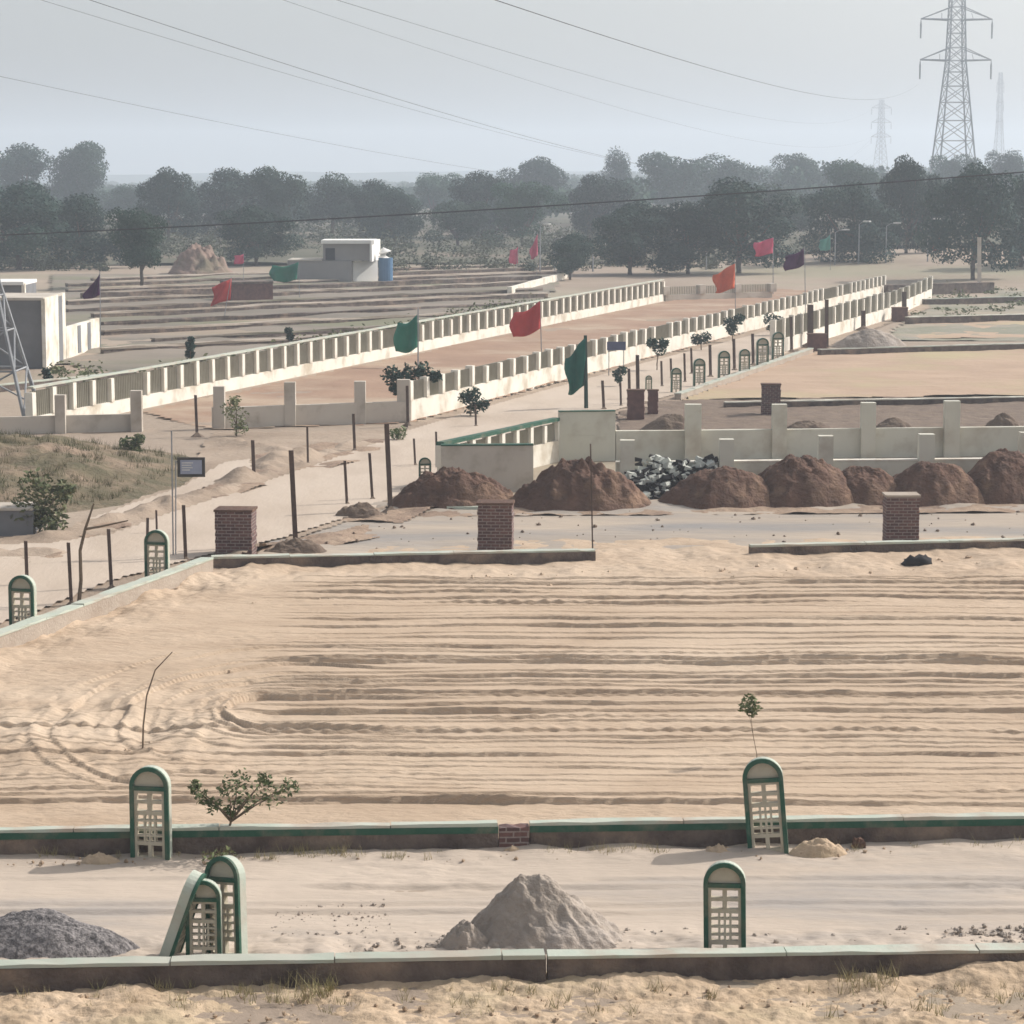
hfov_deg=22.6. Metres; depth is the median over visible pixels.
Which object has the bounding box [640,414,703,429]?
soil heap
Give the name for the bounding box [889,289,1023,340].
weedy ground
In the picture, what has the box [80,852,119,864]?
earth mound
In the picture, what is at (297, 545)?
earth mound
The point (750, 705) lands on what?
sapling
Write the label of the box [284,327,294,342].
shrub
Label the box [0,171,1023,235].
overhead wire
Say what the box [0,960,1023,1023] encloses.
sandy ground
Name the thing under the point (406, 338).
flag
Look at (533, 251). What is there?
flag
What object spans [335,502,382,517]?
earth mound
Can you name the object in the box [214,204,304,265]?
tree
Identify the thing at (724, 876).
plot marker
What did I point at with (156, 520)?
steel post
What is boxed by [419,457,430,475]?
plot marker
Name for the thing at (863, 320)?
steel post
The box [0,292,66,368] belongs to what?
block building
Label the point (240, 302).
plot wall
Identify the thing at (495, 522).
brick pillar
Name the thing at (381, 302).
plot wall
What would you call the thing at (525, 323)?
flag
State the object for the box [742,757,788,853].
plot marker
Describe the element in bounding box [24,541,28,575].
steel post
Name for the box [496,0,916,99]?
overhead wire
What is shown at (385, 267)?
water tank
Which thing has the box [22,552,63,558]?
dirt berm
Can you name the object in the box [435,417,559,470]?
boundary wall
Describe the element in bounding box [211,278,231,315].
flag
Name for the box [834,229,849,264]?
street lamp
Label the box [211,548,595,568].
kerb
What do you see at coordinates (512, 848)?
earth mound
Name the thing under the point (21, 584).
plot marker
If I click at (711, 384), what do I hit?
kerb
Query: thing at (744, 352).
plot marker
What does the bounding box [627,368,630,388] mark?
steel post
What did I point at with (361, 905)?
road gravel
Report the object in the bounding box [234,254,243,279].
flag
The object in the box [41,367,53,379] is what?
shrub
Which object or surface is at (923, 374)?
pinkish plot
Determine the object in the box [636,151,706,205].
tree
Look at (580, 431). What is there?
enclosure wall
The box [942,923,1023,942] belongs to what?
road gravel
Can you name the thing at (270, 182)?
tree
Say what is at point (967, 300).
kerb
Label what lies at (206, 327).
plot wall
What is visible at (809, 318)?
steel post
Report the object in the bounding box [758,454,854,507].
soil heap
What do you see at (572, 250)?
tree
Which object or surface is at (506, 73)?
overhead wire
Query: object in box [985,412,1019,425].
soil heap
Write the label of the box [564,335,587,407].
flag
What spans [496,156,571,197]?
tree
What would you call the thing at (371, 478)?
steel post
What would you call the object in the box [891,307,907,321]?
brick pillar
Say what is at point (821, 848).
earth mound
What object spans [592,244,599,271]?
street lamp
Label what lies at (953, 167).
tree
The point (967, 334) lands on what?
plot
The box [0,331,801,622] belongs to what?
dirt track
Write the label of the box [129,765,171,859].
plot marker
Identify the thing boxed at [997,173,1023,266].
tree
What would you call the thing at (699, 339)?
shrub
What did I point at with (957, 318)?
kerb
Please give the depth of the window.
240.36 m
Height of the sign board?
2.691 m
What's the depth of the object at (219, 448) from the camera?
83.09 m
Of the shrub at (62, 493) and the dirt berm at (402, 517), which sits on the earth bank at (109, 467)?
the shrub at (62, 493)
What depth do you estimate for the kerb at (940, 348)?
144.51 m
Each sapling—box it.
[187,766,300,825]
[738,693,762,756]
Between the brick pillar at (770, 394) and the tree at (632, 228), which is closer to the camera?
the brick pillar at (770, 394)
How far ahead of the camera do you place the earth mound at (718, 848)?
37.75 m
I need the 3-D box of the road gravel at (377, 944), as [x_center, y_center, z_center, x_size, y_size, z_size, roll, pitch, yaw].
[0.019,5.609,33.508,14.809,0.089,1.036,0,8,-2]
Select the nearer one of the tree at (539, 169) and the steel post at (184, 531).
the steel post at (184, 531)
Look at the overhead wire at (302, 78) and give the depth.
242.57 m
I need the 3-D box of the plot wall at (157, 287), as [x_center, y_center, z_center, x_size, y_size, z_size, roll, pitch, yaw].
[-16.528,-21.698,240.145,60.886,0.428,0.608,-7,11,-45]
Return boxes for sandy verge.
[271,536,1012,553]
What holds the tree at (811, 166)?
on the ground at (810, 274)
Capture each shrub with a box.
[10,467,76,532]
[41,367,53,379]
[118,433,145,451]
[184,336,195,363]
[220,395,249,435]
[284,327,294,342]
[380,361,442,395]
[389,426,406,439]
[458,386,489,415]
[612,365,626,383]
[645,336,669,369]
[690,331,711,349]
[723,313,745,338]
[762,312,782,330]
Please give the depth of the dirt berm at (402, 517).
74.58 m
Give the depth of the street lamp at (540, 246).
266.67 m
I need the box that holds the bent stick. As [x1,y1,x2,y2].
[142,652,171,747]
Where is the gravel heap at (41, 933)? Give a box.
[0,908,139,958]
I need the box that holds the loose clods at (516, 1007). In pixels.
[25,985,1023,1021]
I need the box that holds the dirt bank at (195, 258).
[168,243,233,274]
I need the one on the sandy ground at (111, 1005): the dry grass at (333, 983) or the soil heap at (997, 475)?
the dry grass at (333, 983)
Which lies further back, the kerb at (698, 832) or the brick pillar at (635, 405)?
the brick pillar at (635, 405)
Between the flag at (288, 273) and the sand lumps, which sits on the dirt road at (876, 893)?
the sand lumps
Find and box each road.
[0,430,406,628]
[0,838,1023,977]
[258,499,1023,553]
[407,304,931,429]
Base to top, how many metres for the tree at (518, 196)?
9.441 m
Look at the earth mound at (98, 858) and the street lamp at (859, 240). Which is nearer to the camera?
the earth mound at (98, 858)
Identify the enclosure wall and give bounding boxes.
[441,443,532,491]
[558,410,615,460]
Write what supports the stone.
on the ground at (810, 274)
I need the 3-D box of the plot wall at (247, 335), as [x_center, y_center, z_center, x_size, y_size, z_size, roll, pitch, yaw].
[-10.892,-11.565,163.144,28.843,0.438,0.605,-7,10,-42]
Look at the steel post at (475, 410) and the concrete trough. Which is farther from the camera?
the steel post at (475, 410)
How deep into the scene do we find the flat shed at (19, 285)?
161.47 m
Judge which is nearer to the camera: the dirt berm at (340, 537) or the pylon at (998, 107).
the dirt berm at (340, 537)
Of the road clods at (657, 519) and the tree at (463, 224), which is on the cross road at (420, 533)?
the road clods at (657, 519)
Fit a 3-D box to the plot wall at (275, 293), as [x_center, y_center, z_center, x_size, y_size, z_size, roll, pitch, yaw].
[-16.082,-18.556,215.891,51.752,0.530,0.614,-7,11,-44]
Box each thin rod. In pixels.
[171,431,173,554]
[590,444,592,547]
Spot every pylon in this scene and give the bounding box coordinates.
[871,100,891,172]
[919,0,992,173]
[992,72,1004,169]
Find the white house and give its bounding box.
[287,239,379,281]
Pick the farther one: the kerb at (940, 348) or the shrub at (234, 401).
the kerb at (940, 348)
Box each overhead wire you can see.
[0,76,849,182]
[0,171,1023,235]
[42,0,862,166]
[91,0,869,179]
[284,0,890,146]
[338,0,833,122]
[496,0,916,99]
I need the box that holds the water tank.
[378,247,392,280]
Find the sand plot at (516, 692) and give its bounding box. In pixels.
[0,546,1023,837]
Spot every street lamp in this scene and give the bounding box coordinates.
[539,223,550,270]
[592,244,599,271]
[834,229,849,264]
[858,221,870,263]
[885,222,900,262]
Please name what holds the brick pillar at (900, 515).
on the ground at (810, 274)
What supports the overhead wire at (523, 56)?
hanging from the pylon at (949, 48)
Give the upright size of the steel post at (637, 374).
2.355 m
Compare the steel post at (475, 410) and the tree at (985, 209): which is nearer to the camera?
the steel post at (475, 410)
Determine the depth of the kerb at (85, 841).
37.80 m
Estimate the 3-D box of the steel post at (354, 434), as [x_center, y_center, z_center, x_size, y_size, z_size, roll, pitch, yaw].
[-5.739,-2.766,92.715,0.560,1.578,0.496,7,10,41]
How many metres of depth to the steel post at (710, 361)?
126.49 m
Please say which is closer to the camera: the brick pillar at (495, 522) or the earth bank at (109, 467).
the brick pillar at (495, 522)
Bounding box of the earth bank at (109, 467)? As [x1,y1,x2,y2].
[0,434,191,512]
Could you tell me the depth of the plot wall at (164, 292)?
226.98 m
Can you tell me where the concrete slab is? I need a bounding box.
[447,506,477,509]
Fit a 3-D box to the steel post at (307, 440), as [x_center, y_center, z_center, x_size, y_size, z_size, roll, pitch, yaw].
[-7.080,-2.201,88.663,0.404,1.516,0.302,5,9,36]
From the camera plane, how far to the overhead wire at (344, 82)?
241.58 m
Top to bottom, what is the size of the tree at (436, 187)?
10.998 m
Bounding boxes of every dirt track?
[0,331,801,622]
[90,459,251,518]
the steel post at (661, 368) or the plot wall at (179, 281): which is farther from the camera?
the plot wall at (179, 281)
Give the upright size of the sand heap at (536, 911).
1.026 m
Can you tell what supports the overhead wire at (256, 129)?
attached to the pylon at (949, 48)
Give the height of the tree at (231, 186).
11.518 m
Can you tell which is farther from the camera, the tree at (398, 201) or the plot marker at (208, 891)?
the tree at (398, 201)
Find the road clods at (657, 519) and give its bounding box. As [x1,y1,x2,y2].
[325,508,1023,548]
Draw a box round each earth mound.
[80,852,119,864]
[263,537,326,553]
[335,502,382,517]
[504,845,518,851]
[706,843,729,852]
[789,838,846,857]
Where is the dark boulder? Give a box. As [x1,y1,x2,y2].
[901,554,931,565]
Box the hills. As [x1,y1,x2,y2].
[0,166,987,185]
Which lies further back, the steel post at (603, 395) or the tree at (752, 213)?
the tree at (752, 213)
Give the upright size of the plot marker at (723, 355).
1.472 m
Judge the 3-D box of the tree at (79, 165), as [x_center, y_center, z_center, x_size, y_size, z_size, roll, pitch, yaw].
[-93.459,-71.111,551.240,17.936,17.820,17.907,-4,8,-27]
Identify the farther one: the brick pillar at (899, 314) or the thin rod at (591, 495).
the brick pillar at (899, 314)
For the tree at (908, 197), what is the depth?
280.67 m
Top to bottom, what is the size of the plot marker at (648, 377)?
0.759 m
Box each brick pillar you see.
[213,506,257,554]
[476,499,514,549]
[626,389,644,419]
[647,389,658,413]
[761,383,780,414]
[807,333,826,351]
[882,492,920,540]
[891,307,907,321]
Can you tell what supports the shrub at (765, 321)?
on the ground at (810, 274)
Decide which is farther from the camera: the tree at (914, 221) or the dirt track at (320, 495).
the tree at (914, 221)
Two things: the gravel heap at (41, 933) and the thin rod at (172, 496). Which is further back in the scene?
the thin rod at (172, 496)
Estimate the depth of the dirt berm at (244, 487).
81.21 m
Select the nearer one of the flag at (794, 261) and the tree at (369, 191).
the flag at (794, 261)
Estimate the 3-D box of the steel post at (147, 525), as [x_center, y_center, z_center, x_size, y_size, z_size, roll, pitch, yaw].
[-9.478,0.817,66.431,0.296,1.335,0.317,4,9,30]
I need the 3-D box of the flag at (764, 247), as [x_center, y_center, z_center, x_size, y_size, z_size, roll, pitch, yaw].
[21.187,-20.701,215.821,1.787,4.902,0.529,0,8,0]
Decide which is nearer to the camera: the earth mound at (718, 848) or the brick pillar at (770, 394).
the earth mound at (718, 848)
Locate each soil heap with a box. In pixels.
[387,466,513,508]
[514,456,650,510]
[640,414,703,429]
[657,465,769,508]
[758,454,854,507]
[787,420,832,428]
[841,466,896,505]
[876,417,911,427]
[893,461,984,506]
[967,448,1023,503]
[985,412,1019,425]
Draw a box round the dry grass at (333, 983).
[15,834,1023,1018]
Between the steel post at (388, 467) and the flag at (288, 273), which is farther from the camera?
the flag at (288, 273)
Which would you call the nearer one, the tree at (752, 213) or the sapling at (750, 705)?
the sapling at (750, 705)
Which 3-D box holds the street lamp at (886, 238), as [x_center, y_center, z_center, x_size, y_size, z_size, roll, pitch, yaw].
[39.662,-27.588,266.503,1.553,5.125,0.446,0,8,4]
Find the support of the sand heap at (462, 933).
on the dirt road at (876, 893)
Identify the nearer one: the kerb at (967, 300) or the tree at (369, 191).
the kerb at (967, 300)
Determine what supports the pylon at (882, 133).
on the ground at (810, 274)
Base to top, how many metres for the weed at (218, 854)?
0.526 m
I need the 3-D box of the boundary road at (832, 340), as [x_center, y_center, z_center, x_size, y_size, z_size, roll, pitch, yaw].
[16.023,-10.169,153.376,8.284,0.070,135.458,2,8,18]
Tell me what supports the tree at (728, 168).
on the ground at (810, 274)
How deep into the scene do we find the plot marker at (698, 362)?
120.85 m
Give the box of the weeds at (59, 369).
[37,280,1023,381]
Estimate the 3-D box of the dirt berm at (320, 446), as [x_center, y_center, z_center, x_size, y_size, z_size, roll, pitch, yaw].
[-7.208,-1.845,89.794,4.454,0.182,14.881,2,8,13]
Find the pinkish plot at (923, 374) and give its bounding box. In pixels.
[682,349,1023,399]
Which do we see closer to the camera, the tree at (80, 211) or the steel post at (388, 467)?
the steel post at (388, 467)
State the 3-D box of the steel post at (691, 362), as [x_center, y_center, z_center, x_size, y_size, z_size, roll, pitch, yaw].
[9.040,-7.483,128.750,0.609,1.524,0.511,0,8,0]
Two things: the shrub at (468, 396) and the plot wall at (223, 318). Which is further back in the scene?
the plot wall at (223, 318)
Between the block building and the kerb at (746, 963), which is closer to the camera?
the kerb at (746, 963)
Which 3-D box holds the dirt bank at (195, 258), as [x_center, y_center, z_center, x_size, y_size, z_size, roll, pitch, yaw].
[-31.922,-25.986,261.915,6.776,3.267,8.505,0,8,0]
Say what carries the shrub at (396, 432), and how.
on the ground at (810, 274)
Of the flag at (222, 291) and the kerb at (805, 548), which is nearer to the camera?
the kerb at (805, 548)
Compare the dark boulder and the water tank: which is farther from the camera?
the water tank
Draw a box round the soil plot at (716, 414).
[617,397,1023,429]
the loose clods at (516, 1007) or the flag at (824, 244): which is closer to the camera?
the loose clods at (516, 1007)
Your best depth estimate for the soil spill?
76.25 m
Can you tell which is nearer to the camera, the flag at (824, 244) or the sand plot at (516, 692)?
the sand plot at (516, 692)
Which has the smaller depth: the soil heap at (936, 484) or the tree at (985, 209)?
the soil heap at (936, 484)
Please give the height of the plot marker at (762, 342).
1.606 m
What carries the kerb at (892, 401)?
on the ground at (810, 274)
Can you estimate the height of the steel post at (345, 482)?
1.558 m
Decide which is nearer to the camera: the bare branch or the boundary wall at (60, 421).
the bare branch
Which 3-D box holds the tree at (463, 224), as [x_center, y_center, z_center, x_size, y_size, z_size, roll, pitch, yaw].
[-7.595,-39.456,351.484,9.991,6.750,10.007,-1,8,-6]
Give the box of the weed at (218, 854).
[201,845,238,863]
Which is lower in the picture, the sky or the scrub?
the scrub
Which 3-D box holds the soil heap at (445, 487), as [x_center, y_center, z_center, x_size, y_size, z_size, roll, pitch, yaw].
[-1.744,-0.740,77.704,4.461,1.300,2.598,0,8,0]
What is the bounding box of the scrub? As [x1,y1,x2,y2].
[0,208,998,270]
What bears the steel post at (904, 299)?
on the ground at (810, 274)
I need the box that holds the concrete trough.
[0,502,37,535]
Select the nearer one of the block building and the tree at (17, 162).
the block building
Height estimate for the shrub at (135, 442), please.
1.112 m
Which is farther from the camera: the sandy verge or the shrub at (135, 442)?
the shrub at (135, 442)
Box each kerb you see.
[0,371,136,391]
[0,557,213,647]
[0,820,497,856]
[0,948,545,992]
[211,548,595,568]
[529,812,1023,847]
[547,943,1023,980]
[674,348,813,399]
[724,396,1023,406]
[749,537,1023,554]
[817,343,1023,354]
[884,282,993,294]
[905,314,1023,323]
[922,296,1023,304]
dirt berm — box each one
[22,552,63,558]
[80,446,365,537]
[250,439,384,484]
[256,524,379,554]
[340,506,436,522]
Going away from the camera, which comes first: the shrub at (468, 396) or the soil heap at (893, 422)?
the soil heap at (893, 422)
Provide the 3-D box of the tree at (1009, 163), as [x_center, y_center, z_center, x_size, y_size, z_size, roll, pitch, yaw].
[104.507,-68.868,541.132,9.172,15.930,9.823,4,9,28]
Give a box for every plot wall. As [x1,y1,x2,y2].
[65,266,552,286]
[65,270,558,291]
[65,281,527,304]
[65,287,542,311]
[80,276,541,297]
[90,262,561,280]
[90,292,547,317]
[99,310,489,334]
[99,333,362,353]
[101,302,523,324]
[150,325,396,341]
[507,273,567,292]
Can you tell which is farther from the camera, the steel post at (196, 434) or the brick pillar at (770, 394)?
the brick pillar at (770, 394)
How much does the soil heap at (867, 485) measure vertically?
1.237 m
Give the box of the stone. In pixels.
[851,837,865,847]
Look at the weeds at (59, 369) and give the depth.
179.87 m
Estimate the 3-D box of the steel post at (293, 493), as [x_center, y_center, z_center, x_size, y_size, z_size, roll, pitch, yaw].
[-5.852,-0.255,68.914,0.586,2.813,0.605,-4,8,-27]
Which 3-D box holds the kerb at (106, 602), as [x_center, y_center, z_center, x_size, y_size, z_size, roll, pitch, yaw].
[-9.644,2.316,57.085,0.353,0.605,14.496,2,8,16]
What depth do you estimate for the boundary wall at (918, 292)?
193.30 m
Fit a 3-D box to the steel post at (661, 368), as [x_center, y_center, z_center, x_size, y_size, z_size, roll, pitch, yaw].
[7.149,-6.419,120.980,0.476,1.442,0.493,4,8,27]
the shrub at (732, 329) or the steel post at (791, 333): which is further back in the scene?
the shrub at (732, 329)
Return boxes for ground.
[0,200,1023,1023]
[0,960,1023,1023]
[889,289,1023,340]
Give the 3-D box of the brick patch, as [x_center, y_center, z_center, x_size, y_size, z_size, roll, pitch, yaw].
[0.027,4.886,38.109,0.450,0.462,0.236,-1,8,-4]
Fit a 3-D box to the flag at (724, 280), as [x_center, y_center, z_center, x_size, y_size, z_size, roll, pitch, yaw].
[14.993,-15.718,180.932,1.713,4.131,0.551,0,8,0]
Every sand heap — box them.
[439,919,488,949]
[471,874,625,953]
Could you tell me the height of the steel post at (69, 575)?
1.677 m
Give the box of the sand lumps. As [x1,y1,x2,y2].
[417,937,491,949]
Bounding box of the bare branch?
[77,503,127,600]
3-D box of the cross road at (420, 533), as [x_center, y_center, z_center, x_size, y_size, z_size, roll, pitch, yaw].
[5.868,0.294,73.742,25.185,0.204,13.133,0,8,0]
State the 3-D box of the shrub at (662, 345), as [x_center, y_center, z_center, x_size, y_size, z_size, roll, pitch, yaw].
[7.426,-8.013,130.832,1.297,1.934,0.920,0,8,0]
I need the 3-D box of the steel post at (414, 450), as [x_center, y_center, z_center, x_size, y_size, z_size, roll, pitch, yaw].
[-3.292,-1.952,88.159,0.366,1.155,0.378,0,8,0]
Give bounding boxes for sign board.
[175,457,204,554]
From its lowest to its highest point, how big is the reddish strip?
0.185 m
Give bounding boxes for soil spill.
[376,504,1023,521]
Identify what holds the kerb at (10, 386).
on the ground at (810, 274)
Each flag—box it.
[82,271,100,347]
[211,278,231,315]
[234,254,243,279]
[269,261,299,296]
[393,307,418,366]
[509,245,518,270]
[509,300,541,351]
[529,232,537,259]
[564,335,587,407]
[712,260,735,308]
[753,238,773,293]
[783,246,805,312]
[819,229,830,269]
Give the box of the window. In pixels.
[325,248,334,259]
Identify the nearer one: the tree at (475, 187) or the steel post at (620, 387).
the steel post at (620, 387)
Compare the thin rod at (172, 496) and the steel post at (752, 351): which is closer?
the thin rod at (172, 496)
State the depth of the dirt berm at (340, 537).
70.63 m
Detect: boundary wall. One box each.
[0,390,142,433]
[25,279,664,415]
[212,379,409,428]
[410,275,885,420]
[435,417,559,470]
[615,400,1023,460]
[615,432,1023,482]
[662,283,776,300]
[770,292,889,354]
[887,276,932,318]
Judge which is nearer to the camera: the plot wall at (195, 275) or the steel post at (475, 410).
the steel post at (475, 410)
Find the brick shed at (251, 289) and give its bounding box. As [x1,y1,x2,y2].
[220,280,272,300]
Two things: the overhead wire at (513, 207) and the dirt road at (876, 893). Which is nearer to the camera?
the dirt road at (876, 893)
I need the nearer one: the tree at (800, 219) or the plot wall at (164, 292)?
the plot wall at (164, 292)
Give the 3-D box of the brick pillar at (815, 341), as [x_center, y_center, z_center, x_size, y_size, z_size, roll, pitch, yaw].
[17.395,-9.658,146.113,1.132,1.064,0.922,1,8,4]
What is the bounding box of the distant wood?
[0,158,1023,224]
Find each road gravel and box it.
[184,924,1012,951]
[271,899,393,942]
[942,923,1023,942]
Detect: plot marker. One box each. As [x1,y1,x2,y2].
[8,575,36,624]
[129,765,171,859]
[144,529,169,576]
[159,870,206,957]
[185,878,222,954]
[205,855,247,953]
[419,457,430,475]
[645,375,651,389]
[670,368,681,391]
[693,358,705,385]
[703,860,745,947]
[717,351,729,377]
[738,349,749,370]
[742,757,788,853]
[756,338,768,364]
[771,332,783,359]
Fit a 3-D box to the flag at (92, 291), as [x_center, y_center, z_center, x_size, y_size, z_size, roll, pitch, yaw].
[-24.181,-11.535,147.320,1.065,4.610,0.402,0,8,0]
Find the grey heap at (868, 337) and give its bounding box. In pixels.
[831,328,906,347]
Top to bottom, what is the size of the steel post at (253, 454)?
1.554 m
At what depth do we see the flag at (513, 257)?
267.57 m
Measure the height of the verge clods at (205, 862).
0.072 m
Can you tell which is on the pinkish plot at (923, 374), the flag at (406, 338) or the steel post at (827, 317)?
the steel post at (827, 317)
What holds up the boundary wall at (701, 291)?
on the ground at (810, 274)
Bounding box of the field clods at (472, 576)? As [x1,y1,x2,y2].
[87,555,979,771]
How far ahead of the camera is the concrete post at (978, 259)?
230.71 m
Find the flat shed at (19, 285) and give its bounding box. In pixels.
[1,279,36,292]
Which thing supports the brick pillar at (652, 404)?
on the ground at (810, 274)
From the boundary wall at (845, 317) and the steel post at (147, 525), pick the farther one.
the boundary wall at (845, 317)
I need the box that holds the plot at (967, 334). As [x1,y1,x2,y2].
[917,321,1023,338]
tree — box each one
[0,142,76,198]
[0,179,78,269]
[45,140,109,199]
[46,192,136,267]
[87,183,157,219]
[105,205,167,285]
[132,166,202,239]
[170,167,271,239]
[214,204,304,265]
[248,164,309,235]
[290,171,365,233]
[344,178,415,239]
[364,187,424,241]
[413,171,464,220]
[419,200,491,245]
[447,170,524,236]
[482,181,570,245]
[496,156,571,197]
[547,231,594,279]
[556,172,635,241]
[589,198,675,274]
[599,146,631,184]
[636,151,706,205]
[644,200,724,273]
[678,152,776,211]
[682,175,803,272]
[733,181,828,238]
[766,152,837,188]
[797,180,902,263]
[822,157,887,223]
[875,152,944,252]
[903,173,969,233]
[913,160,1022,279]
[929,153,992,208]
[984,148,1023,192]
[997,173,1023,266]
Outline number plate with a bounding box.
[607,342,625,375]
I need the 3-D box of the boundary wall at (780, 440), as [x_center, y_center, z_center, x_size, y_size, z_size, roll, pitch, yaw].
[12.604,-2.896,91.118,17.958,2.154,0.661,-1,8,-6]
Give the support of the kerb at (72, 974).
on the ground at (810, 274)
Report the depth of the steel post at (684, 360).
123.40 m
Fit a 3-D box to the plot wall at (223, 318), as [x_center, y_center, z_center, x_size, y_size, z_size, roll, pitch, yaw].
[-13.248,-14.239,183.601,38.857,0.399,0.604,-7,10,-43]
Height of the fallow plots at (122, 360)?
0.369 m
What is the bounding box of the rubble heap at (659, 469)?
[624,454,718,499]
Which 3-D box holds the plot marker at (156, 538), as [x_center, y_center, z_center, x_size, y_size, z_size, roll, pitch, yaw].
[-8.632,1.151,62.288,0.593,1.455,0.192,2,8,12]
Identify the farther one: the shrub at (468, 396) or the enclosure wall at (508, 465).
the shrub at (468, 396)
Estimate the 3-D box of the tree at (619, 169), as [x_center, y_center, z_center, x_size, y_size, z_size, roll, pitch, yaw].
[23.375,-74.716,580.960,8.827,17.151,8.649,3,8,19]
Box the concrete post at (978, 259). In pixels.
[977,237,980,281]
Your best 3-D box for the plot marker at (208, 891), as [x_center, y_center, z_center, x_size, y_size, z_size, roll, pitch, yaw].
[-3.926,5.227,32.635,0.454,1.115,0.147,1,8,4]
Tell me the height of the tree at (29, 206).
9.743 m
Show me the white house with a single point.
(346, 260)
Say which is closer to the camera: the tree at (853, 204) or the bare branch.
the bare branch
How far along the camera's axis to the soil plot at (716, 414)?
107.26 m
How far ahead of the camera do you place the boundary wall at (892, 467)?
79.93 m
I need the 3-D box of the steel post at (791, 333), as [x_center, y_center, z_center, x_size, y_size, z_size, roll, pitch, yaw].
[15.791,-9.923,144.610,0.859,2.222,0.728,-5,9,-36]
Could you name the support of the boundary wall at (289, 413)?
on the ground at (810, 274)
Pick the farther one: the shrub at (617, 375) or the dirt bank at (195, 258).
the dirt bank at (195, 258)
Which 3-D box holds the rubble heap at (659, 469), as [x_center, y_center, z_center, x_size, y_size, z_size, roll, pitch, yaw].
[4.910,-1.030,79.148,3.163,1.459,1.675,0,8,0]
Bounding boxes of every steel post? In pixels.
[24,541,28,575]
[66,542,73,604]
[107,529,114,588]
[146,518,148,533]
[155,510,157,529]
[182,505,189,560]
[191,395,203,437]
[251,440,255,471]
[289,450,297,537]
[306,426,309,462]
[343,461,349,503]
[352,414,357,449]
[368,453,374,498]
[381,424,395,512]
[401,386,411,426]
[413,439,417,464]
[474,404,477,425]
[601,380,606,408]
[619,382,622,405]
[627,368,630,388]
[636,355,639,388]
[660,361,663,385]
[683,353,686,381]
[689,348,692,373]
[707,345,713,376]
[731,339,737,369]
[750,333,755,365]
[788,316,795,351]
[802,304,812,347]
[825,299,830,348]
[855,310,866,330]
[902,292,910,315]
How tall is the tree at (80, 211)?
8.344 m
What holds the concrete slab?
on the cross road at (420, 533)
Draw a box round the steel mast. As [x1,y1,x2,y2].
[0,279,35,415]
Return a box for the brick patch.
[499,823,528,846]
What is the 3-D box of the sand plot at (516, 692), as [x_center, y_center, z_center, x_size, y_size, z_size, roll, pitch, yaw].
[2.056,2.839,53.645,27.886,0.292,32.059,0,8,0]
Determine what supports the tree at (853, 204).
on the ground at (810, 274)
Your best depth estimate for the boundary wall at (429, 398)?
131.79 m
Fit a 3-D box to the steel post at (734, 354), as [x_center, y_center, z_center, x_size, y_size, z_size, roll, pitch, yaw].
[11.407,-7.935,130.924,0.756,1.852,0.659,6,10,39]
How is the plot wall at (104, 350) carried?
on the ground at (810, 274)
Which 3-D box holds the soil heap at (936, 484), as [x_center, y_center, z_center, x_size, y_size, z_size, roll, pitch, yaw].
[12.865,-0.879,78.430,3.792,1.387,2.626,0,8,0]
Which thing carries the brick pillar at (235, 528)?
on the ground at (810, 274)
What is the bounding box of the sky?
[0,0,1023,175]
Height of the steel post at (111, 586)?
1.673 m
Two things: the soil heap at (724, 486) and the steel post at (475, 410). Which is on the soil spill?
the soil heap at (724, 486)
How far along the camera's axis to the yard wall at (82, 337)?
144.67 m
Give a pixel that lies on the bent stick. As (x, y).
(146, 702)
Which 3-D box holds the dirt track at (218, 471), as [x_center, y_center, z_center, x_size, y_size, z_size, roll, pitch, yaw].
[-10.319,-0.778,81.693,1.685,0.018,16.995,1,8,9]
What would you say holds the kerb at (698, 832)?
on the ground at (810, 274)
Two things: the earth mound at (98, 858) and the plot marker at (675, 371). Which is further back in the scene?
the plot marker at (675, 371)
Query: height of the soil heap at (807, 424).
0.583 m
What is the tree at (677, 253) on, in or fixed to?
on the ground at (810, 274)
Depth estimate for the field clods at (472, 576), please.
63.93 m
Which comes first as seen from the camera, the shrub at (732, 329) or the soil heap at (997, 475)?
the soil heap at (997, 475)
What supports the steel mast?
on the ground at (810, 274)
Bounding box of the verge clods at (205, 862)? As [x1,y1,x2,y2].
[7,842,911,866]
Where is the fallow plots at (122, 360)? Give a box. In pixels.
[47,274,568,372]
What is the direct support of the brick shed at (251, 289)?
on the ground at (810, 274)
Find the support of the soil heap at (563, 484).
on the soil spill
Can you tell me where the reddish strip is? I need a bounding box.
[143,288,807,428]
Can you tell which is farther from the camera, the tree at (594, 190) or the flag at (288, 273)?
the tree at (594, 190)
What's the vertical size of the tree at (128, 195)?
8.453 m
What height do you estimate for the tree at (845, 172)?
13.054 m
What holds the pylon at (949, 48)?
on the ground at (810, 274)
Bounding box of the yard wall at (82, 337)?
[66,318,99,357]
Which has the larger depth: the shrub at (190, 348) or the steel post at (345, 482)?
the shrub at (190, 348)
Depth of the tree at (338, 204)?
396.32 m

